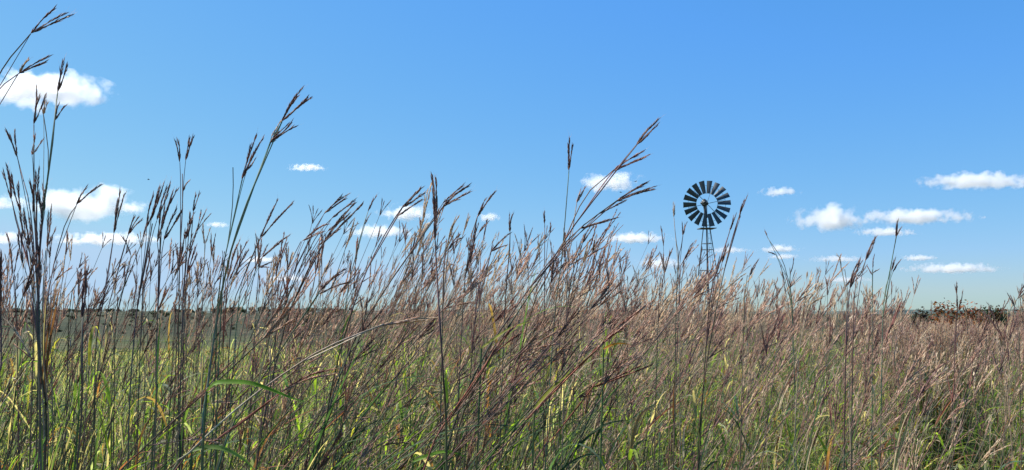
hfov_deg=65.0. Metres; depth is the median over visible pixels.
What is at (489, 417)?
bluestem
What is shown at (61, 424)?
bluestem
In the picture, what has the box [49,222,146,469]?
bluestem
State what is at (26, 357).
bluestem
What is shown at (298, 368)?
bluestem
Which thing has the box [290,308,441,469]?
bluestem
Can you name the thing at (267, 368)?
bluestem
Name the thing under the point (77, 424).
grass shoot
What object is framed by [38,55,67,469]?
grass stalk
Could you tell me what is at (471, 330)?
bluestem
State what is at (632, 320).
bluestem
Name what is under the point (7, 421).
bluestem
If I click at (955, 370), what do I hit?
bluestem
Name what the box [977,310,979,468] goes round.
bluestem
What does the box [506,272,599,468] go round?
bluestem
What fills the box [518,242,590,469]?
bluestem
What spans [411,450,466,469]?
grass shoot
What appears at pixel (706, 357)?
bluestem
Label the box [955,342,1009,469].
bluestem
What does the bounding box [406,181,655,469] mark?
grass stalk
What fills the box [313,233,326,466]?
bluestem
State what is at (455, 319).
bluestem
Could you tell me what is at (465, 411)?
bluestem
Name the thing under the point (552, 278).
bluestem
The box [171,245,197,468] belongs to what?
grass stalk
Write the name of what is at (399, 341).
bluestem
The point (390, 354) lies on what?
bluestem
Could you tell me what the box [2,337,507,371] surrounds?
wire fence
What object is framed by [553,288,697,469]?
bluestem
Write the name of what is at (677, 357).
bluestem
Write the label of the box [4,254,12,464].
bluestem
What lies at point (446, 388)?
grass shoot
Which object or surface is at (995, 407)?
bluestem
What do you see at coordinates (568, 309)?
grass stalk
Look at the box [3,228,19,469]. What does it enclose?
grass stalk
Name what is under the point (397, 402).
bluestem
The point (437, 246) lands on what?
bluestem
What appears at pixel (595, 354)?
bluestem
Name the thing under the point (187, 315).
bluestem
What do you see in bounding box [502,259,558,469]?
bluestem
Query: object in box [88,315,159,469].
bluestem
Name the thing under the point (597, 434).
bluestem
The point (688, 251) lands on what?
grass stalk
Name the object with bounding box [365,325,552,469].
bluestem
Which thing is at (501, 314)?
bluestem
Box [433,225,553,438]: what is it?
bluestem
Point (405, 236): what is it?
bluestem
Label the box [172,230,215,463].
bluestem
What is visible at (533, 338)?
bluestem
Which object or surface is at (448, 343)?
bluestem
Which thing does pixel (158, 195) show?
grass stalk
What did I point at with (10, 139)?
grass stalk
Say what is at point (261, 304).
bluestem
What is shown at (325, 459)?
bluestem
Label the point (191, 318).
bluestem
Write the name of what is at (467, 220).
bluestem
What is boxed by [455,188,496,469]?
grass stalk
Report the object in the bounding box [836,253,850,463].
grass stalk
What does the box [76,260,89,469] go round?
grass stalk
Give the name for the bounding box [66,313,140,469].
bluestem
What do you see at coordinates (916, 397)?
bluestem
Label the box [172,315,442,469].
grass stalk
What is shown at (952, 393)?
bluestem
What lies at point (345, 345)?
bluestem
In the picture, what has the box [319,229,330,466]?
bluestem
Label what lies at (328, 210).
grass stalk
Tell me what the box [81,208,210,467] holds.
bluestem
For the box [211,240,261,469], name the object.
bluestem
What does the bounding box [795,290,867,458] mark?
bluestem
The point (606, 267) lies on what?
bluestem
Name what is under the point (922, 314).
sumac bush
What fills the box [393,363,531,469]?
bluestem
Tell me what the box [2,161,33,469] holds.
grass stalk
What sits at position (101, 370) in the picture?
bluestem
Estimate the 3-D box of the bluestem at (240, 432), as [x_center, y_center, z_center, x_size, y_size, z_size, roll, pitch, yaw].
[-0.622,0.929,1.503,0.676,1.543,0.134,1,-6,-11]
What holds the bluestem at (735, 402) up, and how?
on the ground at (64, 323)
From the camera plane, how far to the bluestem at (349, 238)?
1.81 m
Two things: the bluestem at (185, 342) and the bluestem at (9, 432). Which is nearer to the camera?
the bluestem at (9, 432)
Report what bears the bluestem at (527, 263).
on the ground at (64, 323)
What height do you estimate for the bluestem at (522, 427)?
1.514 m
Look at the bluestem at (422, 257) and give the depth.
2.10 m
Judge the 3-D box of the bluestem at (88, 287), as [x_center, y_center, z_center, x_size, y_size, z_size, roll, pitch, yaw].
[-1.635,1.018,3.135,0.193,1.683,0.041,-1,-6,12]
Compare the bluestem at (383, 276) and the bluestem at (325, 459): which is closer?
the bluestem at (325, 459)
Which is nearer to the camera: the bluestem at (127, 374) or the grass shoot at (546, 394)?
the grass shoot at (546, 394)
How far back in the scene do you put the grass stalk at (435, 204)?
1.24 m
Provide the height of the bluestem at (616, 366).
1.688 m
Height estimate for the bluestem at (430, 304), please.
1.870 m
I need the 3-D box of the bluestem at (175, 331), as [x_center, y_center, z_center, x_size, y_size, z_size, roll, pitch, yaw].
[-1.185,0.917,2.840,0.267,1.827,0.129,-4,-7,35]
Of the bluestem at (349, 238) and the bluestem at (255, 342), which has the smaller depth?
the bluestem at (349, 238)
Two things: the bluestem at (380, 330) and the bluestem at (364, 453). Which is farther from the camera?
the bluestem at (380, 330)
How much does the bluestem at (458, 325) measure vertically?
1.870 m
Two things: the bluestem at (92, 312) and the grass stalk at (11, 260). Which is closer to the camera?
the grass stalk at (11, 260)
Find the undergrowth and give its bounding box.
[0,359,1023,469]
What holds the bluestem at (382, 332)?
on the ground at (64, 323)
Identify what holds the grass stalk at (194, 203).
on the ground at (64, 323)
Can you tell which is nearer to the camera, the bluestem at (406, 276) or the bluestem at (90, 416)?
the bluestem at (90, 416)
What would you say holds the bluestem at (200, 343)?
on the ground at (64, 323)
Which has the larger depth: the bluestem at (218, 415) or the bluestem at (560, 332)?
the bluestem at (218, 415)
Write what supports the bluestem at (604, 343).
on the ground at (64, 323)
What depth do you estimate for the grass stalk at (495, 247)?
1.71 m
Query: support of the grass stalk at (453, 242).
on the ground at (64, 323)
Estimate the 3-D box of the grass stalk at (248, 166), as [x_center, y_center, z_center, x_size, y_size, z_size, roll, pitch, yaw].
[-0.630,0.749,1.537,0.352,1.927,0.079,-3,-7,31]
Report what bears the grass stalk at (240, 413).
on the ground at (64, 323)
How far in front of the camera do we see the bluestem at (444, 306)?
4.11 m
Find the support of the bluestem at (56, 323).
on the ground at (64, 323)
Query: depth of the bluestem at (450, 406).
2.17 m
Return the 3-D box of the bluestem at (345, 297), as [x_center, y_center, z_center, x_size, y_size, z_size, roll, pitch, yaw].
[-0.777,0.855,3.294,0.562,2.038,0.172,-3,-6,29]
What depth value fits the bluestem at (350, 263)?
3.48 m
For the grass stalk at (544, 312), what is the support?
on the ground at (64, 323)
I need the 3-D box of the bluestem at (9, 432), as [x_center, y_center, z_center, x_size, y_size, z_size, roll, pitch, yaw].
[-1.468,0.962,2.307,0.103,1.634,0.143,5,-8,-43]
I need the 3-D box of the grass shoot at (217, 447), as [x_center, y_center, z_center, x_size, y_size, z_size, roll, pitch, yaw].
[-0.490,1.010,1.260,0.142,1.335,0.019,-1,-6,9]
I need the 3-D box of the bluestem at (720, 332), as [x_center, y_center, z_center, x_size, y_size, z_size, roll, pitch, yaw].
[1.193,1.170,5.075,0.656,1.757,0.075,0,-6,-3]
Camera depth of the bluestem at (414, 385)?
2.10 m
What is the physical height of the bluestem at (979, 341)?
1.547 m
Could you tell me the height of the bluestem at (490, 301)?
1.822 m
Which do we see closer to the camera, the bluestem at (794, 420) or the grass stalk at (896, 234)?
the grass stalk at (896, 234)
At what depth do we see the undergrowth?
7.15 m
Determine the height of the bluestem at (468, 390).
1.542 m
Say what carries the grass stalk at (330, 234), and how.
on the ground at (64, 323)
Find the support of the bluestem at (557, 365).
on the ground at (64, 323)
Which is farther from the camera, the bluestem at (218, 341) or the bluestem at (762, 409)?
the bluestem at (218, 341)
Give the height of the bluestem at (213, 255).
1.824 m
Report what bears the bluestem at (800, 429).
on the ground at (64, 323)
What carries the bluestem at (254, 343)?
on the ground at (64, 323)
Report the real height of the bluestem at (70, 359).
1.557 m
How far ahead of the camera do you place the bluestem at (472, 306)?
3.01 m
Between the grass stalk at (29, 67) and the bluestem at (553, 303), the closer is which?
the grass stalk at (29, 67)
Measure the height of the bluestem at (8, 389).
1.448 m
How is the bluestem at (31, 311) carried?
on the ground at (64, 323)
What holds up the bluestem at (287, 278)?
on the ground at (64, 323)
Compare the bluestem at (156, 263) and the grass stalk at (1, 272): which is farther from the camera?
the bluestem at (156, 263)
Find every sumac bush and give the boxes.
[905,306,943,374]
[928,298,993,368]
[981,305,1015,368]
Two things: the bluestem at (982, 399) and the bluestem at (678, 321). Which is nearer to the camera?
the bluestem at (982, 399)
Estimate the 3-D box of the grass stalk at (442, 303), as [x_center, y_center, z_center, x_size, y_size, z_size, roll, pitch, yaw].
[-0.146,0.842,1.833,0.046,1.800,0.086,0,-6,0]
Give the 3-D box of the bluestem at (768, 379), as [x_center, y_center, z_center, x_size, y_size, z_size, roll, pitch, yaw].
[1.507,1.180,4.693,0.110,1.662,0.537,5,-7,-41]
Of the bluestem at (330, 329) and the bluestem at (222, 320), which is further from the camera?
the bluestem at (222, 320)
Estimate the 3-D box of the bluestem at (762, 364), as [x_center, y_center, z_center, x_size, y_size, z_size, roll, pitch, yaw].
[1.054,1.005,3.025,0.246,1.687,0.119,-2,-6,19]
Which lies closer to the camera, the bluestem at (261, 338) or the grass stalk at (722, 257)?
the grass stalk at (722, 257)
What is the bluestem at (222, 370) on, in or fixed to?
on the ground at (64, 323)
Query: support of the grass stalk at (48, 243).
on the ground at (64, 323)
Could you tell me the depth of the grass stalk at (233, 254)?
1.80 m
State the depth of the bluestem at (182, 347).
2.50 m
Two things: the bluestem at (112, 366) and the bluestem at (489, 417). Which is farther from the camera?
the bluestem at (112, 366)
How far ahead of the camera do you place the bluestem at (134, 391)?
2.68 m
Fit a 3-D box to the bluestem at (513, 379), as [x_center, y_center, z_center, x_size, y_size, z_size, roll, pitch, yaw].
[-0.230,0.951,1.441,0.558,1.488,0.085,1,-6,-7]
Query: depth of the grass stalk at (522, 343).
1.66 m
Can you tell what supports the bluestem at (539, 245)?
on the ground at (64, 323)
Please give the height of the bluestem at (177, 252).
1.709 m
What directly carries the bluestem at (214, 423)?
on the ground at (64, 323)
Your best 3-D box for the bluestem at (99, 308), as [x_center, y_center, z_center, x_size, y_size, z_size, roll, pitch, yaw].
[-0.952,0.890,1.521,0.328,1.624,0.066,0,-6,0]
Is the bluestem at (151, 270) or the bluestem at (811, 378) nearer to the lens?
the bluestem at (151, 270)
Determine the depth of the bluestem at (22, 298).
3.87 m
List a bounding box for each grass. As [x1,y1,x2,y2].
[0,182,1023,469]
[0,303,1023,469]
[0,344,643,469]
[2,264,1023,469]
[259,300,1023,397]
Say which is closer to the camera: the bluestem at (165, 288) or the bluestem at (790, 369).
the bluestem at (165, 288)
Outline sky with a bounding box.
[0,0,1023,311]
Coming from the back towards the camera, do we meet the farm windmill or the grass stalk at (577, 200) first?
the farm windmill
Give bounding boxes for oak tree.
[280,311,331,339]
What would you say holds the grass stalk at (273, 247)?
on the ground at (64, 323)
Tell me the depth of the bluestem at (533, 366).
1.64 m
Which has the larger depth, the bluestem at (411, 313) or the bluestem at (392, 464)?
the bluestem at (411, 313)
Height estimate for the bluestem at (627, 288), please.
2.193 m
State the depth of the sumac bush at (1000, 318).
25.63 m
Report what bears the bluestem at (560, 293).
on the ground at (64, 323)
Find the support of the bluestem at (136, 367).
on the ground at (64, 323)
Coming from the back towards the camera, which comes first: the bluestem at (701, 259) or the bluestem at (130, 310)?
the bluestem at (130, 310)
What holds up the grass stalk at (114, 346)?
on the ground at (64, 323)
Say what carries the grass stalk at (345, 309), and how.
on the ground at (64, 323)
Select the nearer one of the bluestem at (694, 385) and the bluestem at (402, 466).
the bluestem at (402, 466)
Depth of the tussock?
6.39 m
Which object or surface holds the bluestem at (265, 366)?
on the ground at (64, 323)
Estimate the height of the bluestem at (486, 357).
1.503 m
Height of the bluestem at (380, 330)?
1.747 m
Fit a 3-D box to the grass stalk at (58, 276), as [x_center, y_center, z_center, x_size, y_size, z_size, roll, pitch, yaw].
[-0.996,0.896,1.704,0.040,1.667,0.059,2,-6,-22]
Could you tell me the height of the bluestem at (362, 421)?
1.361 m
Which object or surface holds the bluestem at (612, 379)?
on the ground at (64, 323)
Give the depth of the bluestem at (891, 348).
3.35 m
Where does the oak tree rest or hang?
on the ground at (64, 323)
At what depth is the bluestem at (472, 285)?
1.40 m
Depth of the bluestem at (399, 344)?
1.88 m
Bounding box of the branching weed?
[764,229,804,469]
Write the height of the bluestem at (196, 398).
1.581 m
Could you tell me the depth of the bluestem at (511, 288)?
3.19 m
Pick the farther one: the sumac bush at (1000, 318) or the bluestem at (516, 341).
the sumac bush at (1000, 318)
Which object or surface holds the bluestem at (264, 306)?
on the ground at (64, 323)
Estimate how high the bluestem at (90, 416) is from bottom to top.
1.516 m
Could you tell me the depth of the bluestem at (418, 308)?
2.43 m
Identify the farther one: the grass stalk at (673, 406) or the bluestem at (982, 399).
the bluestem at (982, 399)
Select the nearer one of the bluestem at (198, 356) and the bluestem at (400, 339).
the bluestem at (400, 339)
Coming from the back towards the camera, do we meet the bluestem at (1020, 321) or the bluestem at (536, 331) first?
the bluestem at (1020, 321)
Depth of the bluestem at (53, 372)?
2.12 m
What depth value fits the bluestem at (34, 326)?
3.63 m
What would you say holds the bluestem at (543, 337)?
on the ground at (64, 323)
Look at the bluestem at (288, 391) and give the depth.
2.23 m
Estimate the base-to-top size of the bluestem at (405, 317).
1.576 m
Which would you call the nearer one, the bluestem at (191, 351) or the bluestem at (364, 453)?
the bluestem at (364, 453)
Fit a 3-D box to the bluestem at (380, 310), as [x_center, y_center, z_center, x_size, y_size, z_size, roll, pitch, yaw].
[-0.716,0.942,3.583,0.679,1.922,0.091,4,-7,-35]
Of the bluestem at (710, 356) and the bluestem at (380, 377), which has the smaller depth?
the bluestem at (710, 356)
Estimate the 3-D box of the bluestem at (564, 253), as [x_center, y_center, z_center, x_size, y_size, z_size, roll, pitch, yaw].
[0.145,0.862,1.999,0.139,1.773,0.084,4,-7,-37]
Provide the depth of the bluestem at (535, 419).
2.25 m
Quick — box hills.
[6,309,1023,314]
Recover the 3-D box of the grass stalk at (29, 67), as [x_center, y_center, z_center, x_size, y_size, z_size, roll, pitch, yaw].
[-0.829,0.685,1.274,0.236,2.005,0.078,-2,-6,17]
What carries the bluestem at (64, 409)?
on the ground at (64, 323)
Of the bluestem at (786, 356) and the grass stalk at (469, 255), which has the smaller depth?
the grass stalk at (469, 255)
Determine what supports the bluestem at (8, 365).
on the ground at (64, 323)
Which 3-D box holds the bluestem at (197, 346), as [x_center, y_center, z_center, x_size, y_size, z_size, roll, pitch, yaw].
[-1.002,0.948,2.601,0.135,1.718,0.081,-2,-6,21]
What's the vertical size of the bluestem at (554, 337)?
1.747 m
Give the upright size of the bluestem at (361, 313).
1.958 m
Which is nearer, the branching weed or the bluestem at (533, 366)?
the bluestem at (533, 366)
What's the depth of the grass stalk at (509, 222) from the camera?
1.81 m
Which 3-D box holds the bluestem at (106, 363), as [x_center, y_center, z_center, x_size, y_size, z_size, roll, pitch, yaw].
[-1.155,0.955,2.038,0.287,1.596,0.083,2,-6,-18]
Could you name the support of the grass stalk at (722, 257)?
on the ground at (64, 323)
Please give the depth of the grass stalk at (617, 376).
1.57 m
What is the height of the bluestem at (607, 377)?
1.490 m
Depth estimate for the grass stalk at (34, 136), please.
1.62 m
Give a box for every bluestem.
[0,253,87,385]
[0,257,10,416]
[0,296,81,459]
[0,299,24,411]
[0,304,56,442]
[0,309,53,409]
[0,366,15,419]
[1,259,124,469]
[1,279,104,465]
[2,250,38,369]
[2,260,61,364]
[2,272,26,337]
[2,290,52,381]
[2,311,26,357]
[3,291,28,469]
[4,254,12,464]
[5,314,97,469]
[8,361,52,469]
[11,268,120,469]
[13,228,29,420]
[17,232,110,462]
[18,240,135,467]
[18,266,126,469]
[20,353,66,467]
[21,278,117,448]
[33,279,109,469]
[37,361,85,465]
[42,231,71,430]
[43,237,52,449]
[46,243,179,464]
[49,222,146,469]
[53,335,86,469]
[55,286,136,469]
[57,251,184,468]
[59,251,168,461]
[60,274,90,440]
[61,268,84,469]
[65,303,131,468]
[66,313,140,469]
[75,332,110,469]
[76,264,134,461]
[79,275,181,456]
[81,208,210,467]
[83,285,92,381]
[84,297,93,469]
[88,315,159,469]
[88,344,169,460]
[98,267,198,449]
[99,257,208,469]
[103,296,121,469]
[110,276,150,449]
[115,273,192,469]
[115,280,209,465]
[119,285,136,468]
[119,296,286,469]
[120,295,297,469]
[122,248,254,469]
[123,243,253,464]
[124,366,191,469]
[125,251,227,451]
[129,281,147,457]
[131,277,139,447]
[132,250,144,446]
[134,299,149,464]
[137,232,145,465]
[141,259,155,464]
[146,289,217,457]
[147,338,331,469]
[152,256,207,465]
[156,367,282,467]
[157,253,244,445]
[159,359,279,469]
[160,264,222,453]
[165,243,187,469]
[167,242,206,469]
[167,250,262,468]
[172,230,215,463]
[172,267,361,469]
[173,294,192,466]
[182,303,189,466]
[188,275,208,469]
[192,388,230,469]
[193,298,233,469]
[194,267,203,469]
[195,250,238,437]
[195,259,236,453]
[196,283,277,469]
[197,242,287,469]
[198,382,306,468]
[204,302,340,467]
[205,261,216,436]
[205,274,286,468]
[206,319,296,468]
[210,240,219,442]
[210,256,276,466]
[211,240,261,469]
[212,260,232,469]
[223,254,334,469]
[231,244,311,425]
[231,253,299,469]
[232,319,364,469]
[233,333,377,469]
[238,253,350,467]
[242,217,358,465]
[246,233,267,469]
[252,274,261,379]
[252,283,364,469]
[254,204,321,435]
[254,251,314,468]
[258,267,370,459]
[262,322,420,469]
[265,218,357,469]
[266,268,295,468]
[268,251,351,424]
[269,227,381,469]
[272,253,281,469]
[273,376,390,469]
[275,269,362,469]
[276,395,307,469]
[278,221,412,455]
[280,252,319,469]
[282,243,304,465]
[282,272,474,469]
[284,265,291,399]
[285,307,415,469]
[285,364,439,468]
[288,199,389,467]
[289,349,397,469]
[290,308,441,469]
[291,330,365,469]
[294,326,411,469]
[295,273,359,445]
[295,273,438,465]
[296,300,303,451]
[301,232,419,469]
[303,216,443,456]
[307,295,384,469]
[308,349,390,463]
[312,251,426,468]
[312,347,465,469]
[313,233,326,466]
[313,264,493,469]
[316,239,415,467]
[316,258,321,416]
[316,273,410,445]
[317,230,408,461]
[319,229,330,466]
[319,233,447,464]
[320,239,451,469]
[323,325,382,456]
[324,380,388,469]
[328,389,421,468]
[331,353,478,469]
[334,214,427,469]
[335,227,431,469]
[336,236,358,469]
[336,302,466,468]
[338,247,385,459]
[342,235,398,388]
[342,255,439,469]
[343,376,409,469]
[347,248,438,469]
[347,256,386,464]
[348,273,439,438]
[348,290,519,469]
[354,307,563,469]
[360,394,474,469]
[362,208,440,469]
[363,270,434,468]
[364,223,458,469]
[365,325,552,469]
[374,231,465,438]
[375,252,480,450]
[378,204,443,461]
[392,390,437,469]
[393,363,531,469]
[394,212,469,464]
[395,357,532,469]
[397,316,562,469]
[401,222,432,469]
[405,216,423,465]
[407,250,425,469]
[409,218,487,467]
[411,242,493,448]
[413,252,427,459]
[413,358,522,469]
[414,269,471,456]
[414,314,512,463]
[416,334,533,469]
[417,226,435,461]
[417,246,485,439]
[418,331,484,469]
[420,228,537,469]
[421,328,519,468]
[422,348,551,469]
[425,265,489,437]
[428,322,516,453]
[430,264,488,460]
[432,377,526,468]
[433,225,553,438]
[433,281,626,469]
[436,328,589,469]
[438,298,583,469]
[448,231,466,469]
[448,357,547,459]
[449,256,518,449]
[451,336,498,469]
[452,252,564,456]
[454,353,532,469]
[459,374,508,436]
[460,274,616,440]
[461,256,557,462]
[462,251,502,426]
[465,327,610,469]
[466,239,477,469]
[467,238,482,420]
[468,314,622,469]
[469,248,574,465]
[469,319,656,469]
[470,343,575,433]
[474,249,490,447]
[475,261,566,468]
[477,279,487,466]
[479,250,577,469]
[481,385,526,469]
[483,271,488,402]
[483,343,638,469]
[488,233,543,464]
[488,288,564,459]
[492,302,614,469]
[492,386,565,461]
[497,260,565,462]
[498,331,556,469]
[500,246,565,448]
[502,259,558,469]
[502,267,558,469]
[505,264,580,469]
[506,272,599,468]
[508,253,519,467]
[514,233,535,468]
[515,274,597,469]
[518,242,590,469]
[520,335,579,469]
[521,294,629,469]
[524,230,536,439]
[535,259,630,453]
[535,342,648,469]
[537,241,580,463]
[542,374,585,469]
[546,272,563,458]
[548,241,558,463]
[552,227,567,467]
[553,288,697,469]
[554,257,656,469]
[560,329,648,467]
[563,271,713,469]
[563,275,596,469]
[566,247,576,431]
[566,351,626,469]
[573,271,614,469]
[576,231,654,467]
[581,262,589,425]
[584,298,641,469]
[591,276,649,441]
[592,266,625,469]
[595,256,612,469]
[596,247,712,465]
[601,276,633,469]
[602,258,622,469]
[613,273,698,456]
[616,333,725,469]
[617,253,630,465]
[620,291,641,469]
[621,256,688,467]
[632,265,653,464]
[637,262,689,411]
[639,316,697,455]
[640,276,704,461]
[641,292,706,459]
[659,225,671,458]
[659,311,724,463]
[661,277,663,451]
[662,308,719,469]
[670,283,745,467]
[672,301,740,469]
[673,260,685,456]
[691,343,758,469]
[694,267,736,467]
[697,255,726,454]
[698,317,745,469]
[704,272,800,468]
[721,325,744,469]
[729,345,768,467]
[734,287,768,457]
[740,374,771,469]
[746,297,806,459]
[752,260,832,468]
[752,280,767,464]
[758,281,822,469]
[759,303,785,469]
[774,287,787,469]
[776,314,878,469]
[777,305,812,458]
[783,296,814,468]
[785,339,829,469]
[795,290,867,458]
[803,364,821,469]
[805,300,816,462]
[805,316,834,469]
[824,277,831,411]
[827,300,901,469]
[831,311,889,452]
[837,294,843,436]
[855,339,914,469]
[884,340,922,469]
[891,281,893,469]
[895,383,917,469]
[903,378,922,469]
[917,318,990,466]
[926,305,982,466]
[929,311,982,469]
[945,357,980,469]
[947,311,1023,464]
[954,283,1022,469]
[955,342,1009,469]
[957,330,991,463]
[965,307,981,467]
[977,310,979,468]
[978,316,990,469]
[980,347,1022,459]
[985,306,989,469]
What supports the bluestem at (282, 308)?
on the ground at (64, 323)
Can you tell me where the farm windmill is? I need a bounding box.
[683,181,730,352]
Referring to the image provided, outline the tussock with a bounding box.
[854,311,1015,469]
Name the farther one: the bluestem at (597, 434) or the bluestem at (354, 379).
the bluestem at (354, 379)
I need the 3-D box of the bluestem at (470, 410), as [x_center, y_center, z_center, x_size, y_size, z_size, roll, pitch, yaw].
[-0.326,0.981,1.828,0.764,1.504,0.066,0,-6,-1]
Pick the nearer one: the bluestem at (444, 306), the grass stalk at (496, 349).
the grass stalk at (496, 349)
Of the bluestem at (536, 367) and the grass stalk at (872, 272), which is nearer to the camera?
the grass stalk at (872, 272)
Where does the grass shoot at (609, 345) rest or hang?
on the ground at (64, 323)
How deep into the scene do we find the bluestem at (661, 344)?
3.57 m
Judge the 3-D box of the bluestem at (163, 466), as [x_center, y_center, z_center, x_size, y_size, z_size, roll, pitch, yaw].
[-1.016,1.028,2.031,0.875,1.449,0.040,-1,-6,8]
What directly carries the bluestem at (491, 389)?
on the ground at (64, 323)
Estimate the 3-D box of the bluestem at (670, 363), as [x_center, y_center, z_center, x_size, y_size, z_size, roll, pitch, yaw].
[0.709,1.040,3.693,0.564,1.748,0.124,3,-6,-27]
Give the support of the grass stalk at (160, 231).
on the ground at (64, 323)
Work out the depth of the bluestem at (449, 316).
2.34 m
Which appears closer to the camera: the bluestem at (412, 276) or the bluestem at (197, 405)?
the bluestem at (412, 276)
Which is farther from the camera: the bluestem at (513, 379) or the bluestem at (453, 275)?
the bluestem at (453, 275)
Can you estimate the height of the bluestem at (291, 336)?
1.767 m
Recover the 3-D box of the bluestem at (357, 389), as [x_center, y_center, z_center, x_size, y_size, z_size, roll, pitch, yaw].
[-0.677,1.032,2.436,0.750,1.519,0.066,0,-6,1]
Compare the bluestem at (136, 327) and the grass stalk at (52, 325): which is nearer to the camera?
the grass stalk at (52, 325)
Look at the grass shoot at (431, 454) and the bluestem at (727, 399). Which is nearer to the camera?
the grass shoot at (431, 454)
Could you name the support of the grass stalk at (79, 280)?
on the ground at (64, 323)
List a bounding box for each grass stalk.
[0,6,73,85]
[0,55,51,103]
[0,249,2,469]
[0,318,33,407]
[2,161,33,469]
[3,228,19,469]
[4,128,58,469]
[16,208,42,469]
[23,159,59,469]
[29,84,57,468]
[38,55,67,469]
[40,99,60,447]
[41,203,78,469]
[43,183,102,469]
[49,265,72,469]
[63,268,92,469]
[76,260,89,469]
[89,183,126,469]
[93,215,142,469]
[112,236,135,469]
[127,181,170,468]
[135,245,158,469]
[145,188,182,469]
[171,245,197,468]
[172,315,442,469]
[174,135,194,469]
[175,366,343,469]
[178,211,197,469]
[181,190,201,469]
[200,218,220,466]
[201,86,311,469]
[209,130,264,469]
[214,175,233,469]
[215,267,352,469]
[220,237,248,469]
[222,198,294,469]
[227,235,290,469]
[247,193,349,466]
[255,201,363,469]
[256,199,355,461]
[268,224,328,469]
[268,254,277,464]
[313,183,471,469]
[317,186,429,467]
[332,195,376,467]
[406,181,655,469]
[423,323,523,469]
[430,173,447,469]
[439,232,466,469]
[440,216,458,469]
[448,115,663,469]
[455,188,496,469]
[462,222,511,469]
[484,297,655,469]
[499,149,652,468]
[499,211,513,467]
[530,355,653,469]
[542,210,551,466]
[545,136,605,469]
[556,226,596,469]
[558,186,586,467]
[654,248,672,469]
[672,220,687,446]
[673,201,680,469]
[673,241,694,469]
[697,194,747,469]
[698,213,736,468]
[739,259,758,469]
[793,281,824,469]
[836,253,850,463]
[843,257,860,469]
[846,235,877,469]
[867,254,878,469]
[879,217,901,469]
[952,281,963,469]
[1007,293,1021,469]
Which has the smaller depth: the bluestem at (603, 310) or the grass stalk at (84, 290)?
the grass stalk at (84, 290)
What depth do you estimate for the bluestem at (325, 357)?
4.18 m
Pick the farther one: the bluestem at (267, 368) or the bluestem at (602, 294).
the bluestem at (267, 368)
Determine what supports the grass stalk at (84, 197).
on the ground at (64, 323)
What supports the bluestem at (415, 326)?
on the ground at (64, 323)
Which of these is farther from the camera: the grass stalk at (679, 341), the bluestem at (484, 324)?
the bluestem at (484, 324)
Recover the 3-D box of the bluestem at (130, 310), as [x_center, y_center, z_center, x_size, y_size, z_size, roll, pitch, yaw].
[-2.011,0.965,3.860,0.721,1.930,0.082,2,-6,-16]
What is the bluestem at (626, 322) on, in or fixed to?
on the ground at (64, 323)
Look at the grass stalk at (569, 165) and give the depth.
1.74 m
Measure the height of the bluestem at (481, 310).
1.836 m
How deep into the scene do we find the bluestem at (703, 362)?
4.69 m
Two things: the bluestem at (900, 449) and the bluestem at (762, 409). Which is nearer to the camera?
the bluestem at (762, 409)
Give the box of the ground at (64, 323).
[0,311,1023,469]
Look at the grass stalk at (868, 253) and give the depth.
1.85 m
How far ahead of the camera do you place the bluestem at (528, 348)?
1.47 m
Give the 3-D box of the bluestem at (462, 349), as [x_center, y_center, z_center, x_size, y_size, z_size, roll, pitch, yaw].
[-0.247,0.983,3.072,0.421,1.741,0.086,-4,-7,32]
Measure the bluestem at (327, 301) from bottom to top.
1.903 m
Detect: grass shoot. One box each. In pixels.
[73,372,80,469]
[150,319,160,469]
[190,444,254,469]
[200,379,304,469]
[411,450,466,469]
[443,374,447,469]
[475,321,530,469]
[531,368,571,469]
[599,343,629,469]
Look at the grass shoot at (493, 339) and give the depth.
1.48 m
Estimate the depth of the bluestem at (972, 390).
4.93 m
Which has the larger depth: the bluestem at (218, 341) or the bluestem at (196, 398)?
the bluestem at (218, 341)
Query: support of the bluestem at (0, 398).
on the ground at (64, 323)
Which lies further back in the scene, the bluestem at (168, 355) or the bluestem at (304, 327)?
the bluestem at (168, 355)
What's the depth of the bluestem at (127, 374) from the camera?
2.12 m
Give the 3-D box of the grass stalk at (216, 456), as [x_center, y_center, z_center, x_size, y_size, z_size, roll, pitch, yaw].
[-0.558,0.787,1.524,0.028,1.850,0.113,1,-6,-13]
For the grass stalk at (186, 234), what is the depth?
1.59 m
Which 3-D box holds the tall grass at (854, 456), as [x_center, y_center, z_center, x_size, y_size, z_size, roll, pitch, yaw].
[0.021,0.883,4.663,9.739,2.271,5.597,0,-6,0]
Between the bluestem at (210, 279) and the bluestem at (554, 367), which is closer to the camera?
the bluestem at (210, 279)
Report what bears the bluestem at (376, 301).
on the ground at (64, 323)
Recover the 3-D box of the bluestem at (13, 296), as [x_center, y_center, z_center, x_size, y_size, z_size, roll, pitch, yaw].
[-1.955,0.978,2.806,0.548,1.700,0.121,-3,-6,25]
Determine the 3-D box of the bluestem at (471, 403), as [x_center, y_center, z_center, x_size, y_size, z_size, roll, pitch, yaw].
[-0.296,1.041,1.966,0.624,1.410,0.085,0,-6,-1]
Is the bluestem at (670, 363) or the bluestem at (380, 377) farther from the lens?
the bluestem at (670, 363)
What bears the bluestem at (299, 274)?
on the ground at (64, 323)
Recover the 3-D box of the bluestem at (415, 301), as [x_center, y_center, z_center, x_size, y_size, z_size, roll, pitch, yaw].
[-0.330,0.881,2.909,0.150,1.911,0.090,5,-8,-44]
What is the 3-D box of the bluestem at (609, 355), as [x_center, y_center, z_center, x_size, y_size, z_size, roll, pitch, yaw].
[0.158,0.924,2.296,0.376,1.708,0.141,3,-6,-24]
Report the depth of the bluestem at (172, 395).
1.58 m
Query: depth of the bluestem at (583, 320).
4.11 m
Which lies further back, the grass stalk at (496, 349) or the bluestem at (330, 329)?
the bluestem at (330, 329)

